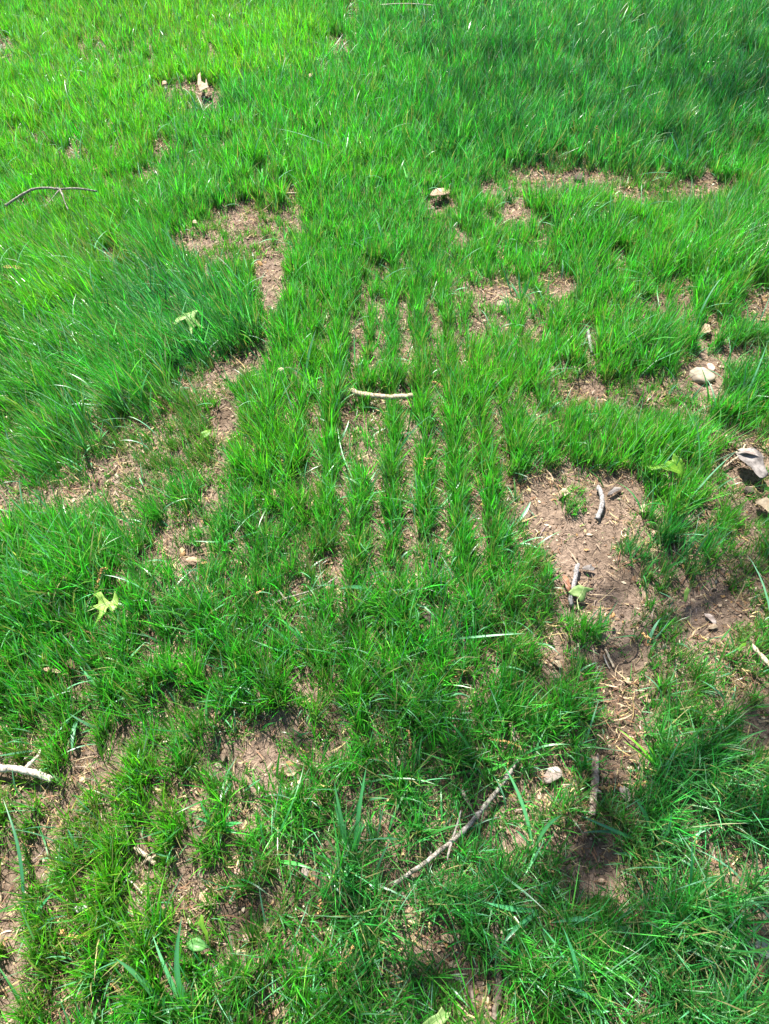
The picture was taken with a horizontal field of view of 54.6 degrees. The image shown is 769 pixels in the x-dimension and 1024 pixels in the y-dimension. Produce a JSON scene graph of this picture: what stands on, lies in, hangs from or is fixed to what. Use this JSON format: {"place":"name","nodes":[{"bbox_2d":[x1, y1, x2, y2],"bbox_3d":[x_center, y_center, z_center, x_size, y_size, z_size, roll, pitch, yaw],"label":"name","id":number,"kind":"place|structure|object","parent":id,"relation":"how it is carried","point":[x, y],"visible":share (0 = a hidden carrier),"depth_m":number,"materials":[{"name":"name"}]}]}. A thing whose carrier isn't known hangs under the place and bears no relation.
{"place":"outdoors","nodes":[
{"label":"outdoors","id":0,"kind":"place"},
{"bbox_2d":[281,860,310,867],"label":"grass plant","id":1,"kind":"object","parent":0,"point":[294,863],"depth_m":1.38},
{"bbox_2d":[0,0,768,1023],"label":"lawn grass","id":2,"kind":"structure","parent":0,"point":[632,150],"depth_m":2.09,"materials":[{"name":"plant"}]},
{"bbox_2d":[4,187,96,209],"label":"branch","id":3,"kind":"object","parent":2,"relation":"on","point":[30,190],"visible":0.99,"depth_m":2.84,"materials":[{"name":"grey plant"}]},
{"bbox_2d":[174,310,204,335],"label":"oak leaf","id":4,"kind":"object","parent":2,"relation":"on","point":[193,314],"visible":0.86,"depth_m":2.35,"materials":[{"name":"plant"}]},
{"bbox_2d":[380,3,434,5],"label":"straw stalk","id":5,"kind":"object","parent":2,"relation":"on","point":[407,3],"visible":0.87,"depth_m":4.34,"materials":[{"name":"beige plant"}]},
{"bbox_2d":[423,1007,450,1023],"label":"oak leaf","id":6,"kind":"object","parent":2,"relation":"on","point":[433,1019],"visible":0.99,"depth_m":1.21,"materials":[{"name":"plant"}]},
{"bbox_2d":[647,453,684,474],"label":"oak leaf","id":7,"kind":"object","parent":2,"relation":"on","point":[675,458],"visible":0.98,"depth_m":1.98,"materials":[{"name":"plant"}]},
{"bbox_2d":[0,0,768,1023],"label":"ground","id":8,"kind":"structure","parent":0,"point":[608,532],"depth_m":1.66,"materials":[{"name":"soil"}]},
{"bbox_2d":[0,750,53,782],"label":"stick","id":9,"kind":"object","parent":8,"relation":"on","point":[25,769],"visible":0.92,"depth_m":1.49,"materials":[{"name":"wood"}]},
{"bbox_2d":[4,802,51,913],"bbox_3d":[-0.654,0.637,1.387,0.070,0.082,0.212,-15,52,-13],"label":"grass plant","id":10,"kind":"object","parent":8,"relation":"on","point":[20,861],"depth_m":1.36,"materials":[{"name":"plant"}]},
{"bbox_2d":[0,557,56,646],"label":"grass plant","id":11,"kind":"object","parent":8,"relation":"on","point":[12,576],"depth_m":1.72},
{"bbox_2d":[10,530,80,599],"bbox_3d":[-0.790,0.134,1.772,0.171,0.130,0.106,17,52,14],"label":"grass plant","id":12,"kind":"object","parent":8,"relation":"on","point":[46,552],"depth_m":1.77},
{"bbox_2d":[43,667,60,672],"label":"dead leaf","id":13,"kind":"object","parent":8,"relation":"on","point":[47,668],"visible":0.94,"depth_m":1.62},
{"bbox_2d":[39,830,96,859],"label":"grass plant","id":14,"kind":"object","parent":8,"relation":"on","point":[71,837],"depth_m":1.41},
{"bbox_2d":[60,717,77,753],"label":"grass plant","id":15,"kind":"object","parent":8,"relation":"on","point":[74,726],"depth_m":1.55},
{"bbox_2d":[65,658,74,669],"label":"dead leaf","id":16,"kind":"object","parent":8,"relation":"on","point":[70,660],"visible":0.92,"depth_m":1.64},
{"bbox_2d":[60,929,87,939],"bbox_3d":[-0.542,0.742,1.305,0.062,0.014,0.016,4,50,4],"label":"oak catkin","id":17,"kind":"object","parent":8,"relation":"on","point":[64,934],"visible":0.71,"depth_m":1.30},
{"bbox_2d":[73,905,88,913],"bbox_3d":[-0.548,0.718,1.346,0.030,0.007,0.015,0,50,0],"label":"stone","id":18,"kind":"object","parent":8,"relation":"on","point":[85,906],"visible":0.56,"depth_m":1.34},
{"bbox_2d":[83,423,111,455],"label":"grass plant","id":19,"kind":"object","parent":8,"relation":"on","point":[99,439],"depth_m":2.08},
{"bbox_2d":[85,592,118,623],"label":"oak leaf","id":20,"kind":"object","parent":8,"relation":"on","point":[102,602],"visible":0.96,"depth_m":1.72,"materials":[{"name":"plant"}]},
{"bbox_2d":[96,567,107,587],"bbox_3d":[-0.675,0.154,1.768,0.018,0.030,0.049,20,53,16],"label":"oak catkin","id":21,"kind":"object","parent":8,"relation":"on","point":[99,575],"visible":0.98,"depth_m":1.77},
{"bbox_2d":[80,667,126,694],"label":"grass plant","id":22,"kind":"object","parent":8,"relation":"on","point":[90,678],"depth_m":1.62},
{"bbox_2d":[118,644,142,669],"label":"grass plant","id":23,"kind":"object","parent":8,"relation":"on","point":[132,654],"depth_m":1.65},
{"bbox_2d":[122,875,141,892],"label":"twig","id":24,"kind":"object","parent":8,"relation":"on","point":[140,891],"visible":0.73,"depth_m":1.37,"materials":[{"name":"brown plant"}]},
{"bbox_2d":[140,369,150,409],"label":"grass plant","id":25,"kind":"object","parent":8,"relation":"on","point":[143,385],"depth_m":2.15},
{"bbox_2d":[115,958,175,1020],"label":"grass plant","id":26,"kind":"object","parent":8,"relation":"on","point":[132,971],"depth_m":1.23,"materials":[{"name":"plant"}]},
{"bbox_2d":[134,846,157,865],"bbox_3d":[-0.454,0.654,1.408,0.055,0.016,0.028,16,52,13],"label":"stick","id":27,"kind":"object","parent":8,"relation":"on","point":[137,849],"visible":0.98,"depth_m":1.41,"materials":[{"name":"wood"}]},
{"bbox_2d":[153,918,214,1020],"bbox_3d":[-0.332,0.753,1.235,0.070,0.156,0.150,-26,55,-20],"label":"grass plant","id":28,"kind":"object","parent":8,"relation":"on","point":[176,971],"depth_m":1.23,"materials":[{"name":"plant"}]},
{"bbox_2d":[185,557,200,561],"bbox_3d":[-0.476,0.119,1.851,0.042,0.008,0.015,0,50,0],"label":"wood chip","id":29,"kind":"object","parent":8,"relation":"on","point":[189,559],"visible":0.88,"depth_m":1.85,"materials":[{"name":"beige plant"}]},
{"bbox_2d":[187,937,207,950],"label":"broad leaf","id":30,"kind":"object","parent":8,"relation":"on","point":[199,945],"visible":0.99,"depth_m":1.30,"materials":[{"name":"plant"}]},
{"bbox_2d":[197,73,207,91],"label":"dead leaf","id":31,"kind":"object","parent":8,"relation":"on","point":[202,85],"visible":1,"depth_m":3.66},
{"bbox_2d":[198,915,209,944],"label":"oak leaf","id":32,"kind":"object","parent":8,"relation":"on","point":[201,925],"visible":1,"depth_m":1.29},
{"bbox_2d":[199,892,210,905],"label":"dead leaf","id":33,"kind":"object","parent":8,"relation":"on","point":[200,897],"visible":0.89,"depth_m":1.35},
{"bbox_2d":[200,430,210,442],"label":"oak leaf","id":34,"kind":"object","parent":8,"relation":"on","point":[203,433],"visible":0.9,"depth_m":2.08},
{"bbox_2d":[196,801,241,833],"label":"grass plant","id":35,"kind":"object","parent":8,"relation":"on","point":[221,828],"depth_m":1.43,"materials":[{"name":"plant"}]},
{"bbox_2d":[221,749,225,761],"bbox_3d":[-0.330,0.498,1.526,0.010,0.006,0.028,0,50,0],"label":"wood chip","id":36,"kind":"object","parent":8,"relation":"on","point":[223,753],"visible":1,"depth_m":1.52,"materials":[{"name":"beige plant"}]},
{"bbox_2d":[198,526,254,544],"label":"grass plant","id":37,"kind":"object","parent":8,"relation":"on","point":[230,539],"depth_m":1.87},
{"bbox_2d":[242,932,251,943],"bbox_3d":[-0.245,0.760,1.330,0.019,0.012,0.018,0,50,0],"label":"stone","id":38,"kind":"object","parent":8,"relation":"on","point":[243,936],"visible":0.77,"depth_m":1.33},
{"bbox_2d":[274,1007,285,1018],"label":"dead leaf","id":39,"kind":"object","parent":8,"relation":"on","point":[278,1011],"visible":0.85,"depth_m":1.25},
{"bbox_2d":[252,619,338,658],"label":"grass plant","id":40,"kind":"object","parent":8,"relation":"on","point":[299,635],"depth_m":1.67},
{"bbox_2d":[300,867,308,878],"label":"dead leaf","id":41,"kind":"object","parent":8,"relation":"on","point":[304,872],"visible":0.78,"depth_m":1.39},
{"bbox_2d":[274,576,336,603],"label":"twig","id":42,"kind":"object","parent":8,"relation":"on","point":[281,594],"visible":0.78,"depth_m":1.76,"materials":[{"name":"wood"}]},
{"bbox_2d":[275,127,341,148],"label":"grass plant","id":43,"kind":"object","parent":8,"relation":"on","point":[311,137],"depth_m":3.21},
{"bbox_2d":[305,330,319,381],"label":"grass plant","id":44,"kind":"object","parent":8,"relation":"on","point":[308,356],"depth_m":2.26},
{"bbox_2d":[317,899,321,914],"bbox_3d":[-0.116,0.707,1.331,0.010,0.022,0.024,0,50,0],"label":"oak catkin","id":45,"kind":"object","parent":8,"relation":"on","point":[319,906],"visible":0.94,"depth_m":1.33},
{"bbox_2d":[297,987,357,1009],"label":"grass plant","id":46,"kind":"object","parent":8,"relation":"on","point":[326,996],"depth_m":1.26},
{"bbox_2d":[333,945,354,971],"bbox_3d":[-0.068,0.766,1.280,0.011,0.011,0.054,30,56,23],"label":"oak catkin","id":47,"kind":"object","parent":8,"relation":"on","point":[352,946],"visible":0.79,"depth_m":1.28},
{"bbox_2d":[334,770,366,878],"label":"grass plant","id":48,"kind":"object","parent":8,"relation":"on","point":[342,826],"depth_m":1.40,"materials":[{"name":"plant"}]},
{"bbox_2d":[333,433,382,508],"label":"grass plant","id":49,"kind":"object","parent":8,"relation":"on","point":[348,477],"depth_m":1.96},
{"bbox_2d":[341,585,378,616],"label":"grass plant","id":50,"kind":"object","parent":8,"relation":"on","point":[357,586],"depth_m":1.75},
{"bbox_2d":[350,388,414,400],"bbox_3d":[-0.008,-0.342,2.199,0.196,0.033,0.042,6,50,5],"label":"stick","id":51,"kind":"object","parent":8,"relation":"on","point":[384,396],"visible":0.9,"depth_m":2.18,"materials":[{"name":"wood"}]},
{"bbox_2d":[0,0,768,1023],"bbox_3d":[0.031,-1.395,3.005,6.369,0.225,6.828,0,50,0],"label":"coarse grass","id":52,"kind":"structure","parent":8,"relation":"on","point":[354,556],"depth_m":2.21,"materials":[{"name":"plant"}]},
{"bbox_2d":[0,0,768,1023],"bbox_3d":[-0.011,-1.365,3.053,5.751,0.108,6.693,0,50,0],"label":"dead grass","id":53,"kind":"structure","parent":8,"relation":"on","point":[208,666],"depth_m":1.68,"materials":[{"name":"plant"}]},
{"bbox_2d":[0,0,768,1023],"bbox_3d":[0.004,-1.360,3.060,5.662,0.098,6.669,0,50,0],"label":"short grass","id":54,"kind":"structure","parent":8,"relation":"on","point":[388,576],"depth_m":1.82,"materials":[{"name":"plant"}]},
{"bbox_2d":[0,0,768,1023],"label":"soil crumbs","id":55,"kind":"object","parent":8,"relation":"on","point":[602,880],"visible":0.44,"depth_m":1.77,"materials":[{"name":"soil"}]},
{"bbox_2d":[406,730,412,757],"bbox_3d":[0.052,0.469,1.508,0.011,0.026,0.052,-3,50,-3],"label":"oak catkin","id":56,"kind":"object","parent":8,"relation":"on","point":[410,747],"visible":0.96,"depth_m":1.51},
{"bbox_2d":[396,603,433,626],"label":"grass plant","id":57,"kind":"object","parent":8,"relation":"on","point":[424,607],"depth_m":1.72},
{"bbox_2d":[391,481,460,510],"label":"grass plant","id":58,"kind":"object","parent":8,"relation":"on","point":[428,498],"depth_m":1.94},
{"bbox_2d":[421,611,436,623],"bbox_3d":[0.104,0.253,1.746,0.038,0.027,0.042,0,50,0],"label":"dirt clod","id":59,"kind":"object","parent":8,"relation":"on","point":[428,616],"visible":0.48,"depth_m":1.74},
{"bbox_2d":[430,188,449,195],"bbox_3d":[0.223,-1.283,2.993,0.079,0.012,0.058,-31,56,-23],"label":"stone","id":60,"kind":"object","parent":8,"relation":"on","point":[434,192],"visible":0.98,"depth_m":2.99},
{"bbox_2d":[442,934,453,942],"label":"dead leaf","id":61,"kind":"object","parent":8,"relation":"on","point":[445,939],"visible":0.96,"depth_m":1.32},
{"bbox_2d":[392,757,520,886],"bbox_3d":[0.156,0.601,1.433,0.351,0.031,0.047,-36,59,-26],"label":"branch","id":62,"kind":"object","parent":8,"relation":"on","point":[449,843],"visible":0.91,"depth_m":1.41,"materials":[{"name":"grey plant"}]},
{"bbox_2d":[453,973,463,981],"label":"dead leaf","id":63,"kind":"object","parent":8,"relation":"on","point":[458,978],"visible":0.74,"depth_m":1.29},
{"bbox_2d":[421,720,508,787],"bbox_3d":[0.161,0.500,1.478,0.178,0.089,0.090,25,54,19],"label":"grass plant","id":64,"kind":"object","parent":8,"relation":"on","point":[467,744],"depth_m":1.49,"materials":[{"name":"plant"}]},
{"bbox_2d":[412,633,520,651],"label":"grass plant","id":65,"kind":"object","parent":8,"relation":"on","point":[468,637],"depth_m":1.65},
{"bbox_2d":[460,788,473,813],"bbox_3d":[0.162,0.570,1.466,0.009,0.018,0.053,-19,53,-16],"label":"stick","id":66,"kind":"object","parent":8,"relation":"on","point":[463,793],"visible":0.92,"depth_m":1.46,"materials":[{"name":"wood"}]},
{"bbox_2d":[468,984,476,1015],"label":"twig","id":67,"kind":"object","parent":8,"relation":"on","point":[470,991],"visible":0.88,"depth_m":1.26,"materials":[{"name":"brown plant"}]},
{"bbox_2d":[490,903,502,1023],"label":"stick","id":68,"kind":"object","parent":8,"relation":"on","point":[498,976],"visible":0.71,"depth_m":1.28,"materials":[{"name":"wood"}]},
{"bbox_2d":[496,301,505,307],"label":"stone","id":69,"kind":"object","parent":8,"relation":"on","point":[498,302],"visible":0.54,"depth_m":2.56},
{"bbox_2d":[489,737,521,748],"bbox_3d":[0.246,0.469,1.516,0.070,0.015,0.010,14,51,11],"label":"oak catkin","id":70,"kind":"object","parent":8,"relation":"on","point":[504,741],"visible":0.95,"depth_m":1.51},
{"bbox_2d":[509,723,517,741],"bbox_3d":[0.267,0.459,1.546,0.012,0.017,0.042,-7,50,-6],"label":"stick","id":71,"kind":"object","parent":8,"relation":"on","point":[514,739],"visible":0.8,"depth_m":1.54,"materials":[{"name":"wood"}]},
{"bbox_2d":[485,884,542,964],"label":"grass plant","id":72,"kind":"object","parent":8,"relation":"on","point":[512,932],"depth_m":1.32,"materials":[{"name":"plant"}]},
{"bbox_2d":[517,502,530,521],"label":"grass plant","id":73,"kind":"object","parent":8,"relation":"on","point":[525,511],"depth_m":1.94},
{"bbox_2d":[510,273,540,300],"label":"grass plant","id":74,"kind":"object","parent":8,"relation":"on","point":[525,290],"depth_m":2.56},
{"bbox_2d":[518,537,540,547],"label":"grass plant","id":75,"kind":"object","parent":8,"relation":"on","point":[528,540],"depth_m":1.86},
{"bbox_2d":[503,764,560,876],"bbox_3d":[0.285,0.581,1.416,0.089,0.093,0.191,-6,50,-5],"label":"grass plant","id":76,"kind":"object","parent":8,"relation":"on","point":[545,828],"depth_m":1.43,"materials":[{"name":"plant"}]},
{"bbox_2d":[543,767,561,782],"bbox_3d":[0.338,0.527,1.497,0.048,0.011,0.026,-23,54,-18],"label":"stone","id":77,"kind":"object","parent":8,"relation":"on","point":[552,771],"visible":0.98,"depth_m":1.50,"materials":[{"name":"stone"}]},
{"bbox_2d":[553,660,562,668],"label":"dead leaf","id":78,"kind":"object","parent":8,"relation":"on","point":[557,662],"visible":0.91,"depth_m":1.67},
{"bbox_2d":[558,488,568,496],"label":"dead leaf","id":79,"kind":"object","parent":8,"relation":"on","point":[562,490],"visible":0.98,"depth_m":1.98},
{"bbox_2d":[563,575,570,591],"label":"dead leaf","id":80,"kind":"object","parent":8,"relation":"on","point":[567,583],"visible":1,"depth_m":1.79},
{"bbox_2d":[538,923,608,1013],"bbox_3d":[0.306,0.772,1.256,0.047,0.103,0.166,-26,55,-20],"label":"grass plant","id":81,"kind":"object","parent":8,"relation":"on","point":[573,958],"depth_m":1.25,"materials":[{"name":"plant"}]},
{"bbox_2d":[568,563,579,606],"bbox_3d":[0.456,0.175,1.800,0.018,0.024,0.120,12,51,10],"label":"stick","id":82,"kind":"object","parent":8,"relation":"on","point":[574,580],"visible":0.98,"depth_m":1.80,"materials":[{"name":"grey wood"}]},
{"bbox_2d":[570,365,582,373],"bbox_3d":[0.598,-0.441,2.328,0.038,0.025,0.038,0,50,0],"label":"stone","id":83,"kind":"object","parent":8,"relation":"on","point":[579,371],"visible":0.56,"depth_m":2.32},
{"bbox_2d":[574,174,583,183],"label":"dirt clod","id":84,"kind":"object","parent":8,"relation":"on","point":[580,178],"visible":0.64,"depth_m":3.12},
{"bbox_2d":[569,585,593,608],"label":"oak leaf","id":85,"kind":"object","parent":8,"relation":"on","point":[578,590],"visible":1,"depth_m":1.78,"materials":[{"name":"plant"}]},
{"bbox_2d":[559,985,607,1009],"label":"grass plant","id":86,"kind":"object","parent":8,"relation":"on","point":[583,995],"depth_m":1.24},
{"bbox_2d":[552,916,615,922],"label":"grass plant","id":87,"kind":"object","parent":8,"relation":"on","point":[574,919],"depth_m":1.32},
{"bbox_2d":[582,564,594,570],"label":"dead leaf","id":88,"kind":"object","parent":8,"relation":"on","point":[589,567],"visible":1,"depth_m":1.83,"materials":[{"name":"grey plant"}]},
{"bbox_2d":[586,328,592,353],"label":"twig","id":89,"kind":"object","parent":8,"relation":"on","point":[590,345],"visible":0.68,"depth_m":2.40,"materials":[{"name":"grey wood"}]},
{"bbox_2d":[587,753,601,819],"bbox_3d":[0.422,0.546,1.488,0.026,0.025,0.131,10,51,8],"label":"stick","id":90,"kind":"object","parent":8,"relation":"on","point":[594,781],"visible":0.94,"depth_m":1.48,"materials":[{"name":"wood"}]},
{"bbox_2d":[594,485,604,520],"bbox_3d":[0.569,-0.023,1.969,0.026,0.022,0.116,10,51,8],"label":"stick","id":91,"kind":"object","parent":8,"relation":"on","point":[598,514],"visible":1,"depth_m":1.96,"materials":[{"name":"grey wood"}]},
{"bbox_2d":[605,649,614,667],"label":"twig","id":92,"kind":"object","parent":8,"relation":"on","point":[610,659],"visible":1,"depth_m":1.68,"materials":[{"name":"wood"}]},
{"bbox_2d":[598,783,622,791],"bbox_3d":[0.452,0.551,1.488,0.056,0.015,0.015,-6,50,-5],"label":"oak catkin","id":93,"kind":"object","parent":8,"relation":"on","point":[605,787],"visible":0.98,"depth_m":1.49},
{"bbox_2d":[607,487,621,494],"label":"dead leaf","id":94,"kind":"object","parent":8,"relation":"on","point":[613,490],"visible":1,"depth_m":1.99,"materials":[{"name":"plant"}]},
{"bbox_2d":[619,785,630,801],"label":"dead leaf","id":95,"kind":"object","parent":8,"relation":"on","point":[623,788],"visible":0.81,"depth_m":1.48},
{"bbox_2d":[617,259,658,303],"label":"grass plant","id":96,"kind":"object","parent":8,"relation":"on","point":[644,279],"depth_m":2.60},
{"bbox_2d":[577,798,709,874],"bbox_3d":[0.483,0.612,1.392,0.252,0.093,0.110,11,51,9],"label":"grass plant","id":97,"kind":"object","parent":8,"relation":"on","point":[611,830],"depth_m":1.41,"materials":[{"name":"plant"}]},
{"bbox_2d":[641,632,650,642],"bbox_3d":[0.578,0.277,1.645,0.012,0.014,0.026,-35,58,-26],"label":"oak catkin","id":98,"kind":"object","parent":8,"relation":"on","point":[647,636],"visible":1,"depth_m":1.64},
{"bbox_2d":[620,726,701,771],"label":"grass plant","id":99,"kind":"object","parent":8,"relation":"on","point":[680,743],"depth_m":1.50,"materials":[{"name":"plant"}]},
{"bbox_2d":[644,133,693,173],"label":"grass plant","id":100,"kind":"object","parent":8,"relation":"on","point":[679,157],"depth_m":3.13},
{"bbox_2d":[684,587,689,601],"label":"seedling leaf","id":101,"kind":"object","parent":8,"relation":"on","point":[686,591],"visible":1,"depth_m":1.76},
{"bbox_2d":[689,367,715,383],"bbox_3d":[0.986,-0.424,2.323,0.071,0.032,0.077,-13,51,-10],"label":"stone","id":102,"kind":"object","parent":8,"relation":"on","point":[696,374],"visible":0.93,"depth_m":2.31,"materials":[{"name":"stone"}]},
{"bbox_2d":[701,324,711,332],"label":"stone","id":103,"kind":"object","parent":8,"relation":"on","point":[707,329],"visible":0.69,"depth_m":2.45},
{"bbox_2d":[704,613,716,623],"bbox_3d":[0.766,0.250,1.749,0.015,0.008,0.036,-20,53,-16],"label":"bark piece","id":104,"kind":"object","parent":8,"relation":"on","point":[710,617],"visible":1,"depth_m":1.75,"materials":[{"name":"grey plant"}]},
{"bbox_2d":[707,363,714,371],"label":"stone","id":105,"kind":"object","parent":8,"relation":"on","point":[711,367],"visible":0.94,"depth_m":2.35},
{"bbox_2d":[707,624,717,628],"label":"dead leaf","id":106,"kind":"object","parent":8,"relation":"on","point":[712,626],"visible":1,"depth_m":1.74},
{"bbox_2d":[722,444,745,468],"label":"twig","id":107,"kind":"object","parent":8,"relation":"on","point":[731,461],"visible":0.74,"depth_m":2.07,"materials":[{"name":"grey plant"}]},
{"bbox_2d":[716,730,764,790],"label":"grass plant","id":108,"kind":"object","parent":8,"relation":"on","point":[746,737],"depth_m":1.52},
{"bbox_2d":[737,643,745,651],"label":"oak leaf","id":109,"kind":"object","parent":8,"relation":"on","point":[741,646],"visible":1,"depth_m":1.66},
{"bbox_2d":[744,486,754,496],"bbox_3d":[0.976,-0.056,2.000,0.028,0.022,0.030,0,50,0],"label":"dirt clod","id":110,"kind":"object","parent":8,"relation":"on","point":[750,490],"visible":0.92,"depth_m":1.99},
{"bbox_2d":[736,447,767,477],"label":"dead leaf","id":111,"kind":"object","parent":8,"relation":"on","point":[755,463],"visible":1,"depth_m":2.02,"materials":[{"name":"plant"}]},
{"bbox_2d":[737,448,764,457],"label":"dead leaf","id":112,"kind":"object","parent":111,"relation":"on","point":[749,450],"visible":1,"depth_m":2.04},
{"bbox_2d":[751,962,764,982],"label":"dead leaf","id":113,"kind":"object","parent":8,"relation":"on","point":[755,967],"visible":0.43,"depth_m":1.27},
{"bbox_2d":[750,644,768,667],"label":"stick","id":114,"kind":"object","parent":8,"relation":"on","point":[765,660],"visible":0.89,"depth_m":1.66,"materials":[{"name":"wood"}]},
{"bbox_2d":[755,497,768,512],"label":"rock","id":115,"kind":"object","parent":8,"relation":"on","point":[763,503],"visible":1,"depth_m":1.95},
{"bbox_2d":[755,939,768,959],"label":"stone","id":116,"kind":"object","parent":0,"point":[757,943],"visible":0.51,"depth_m":1.32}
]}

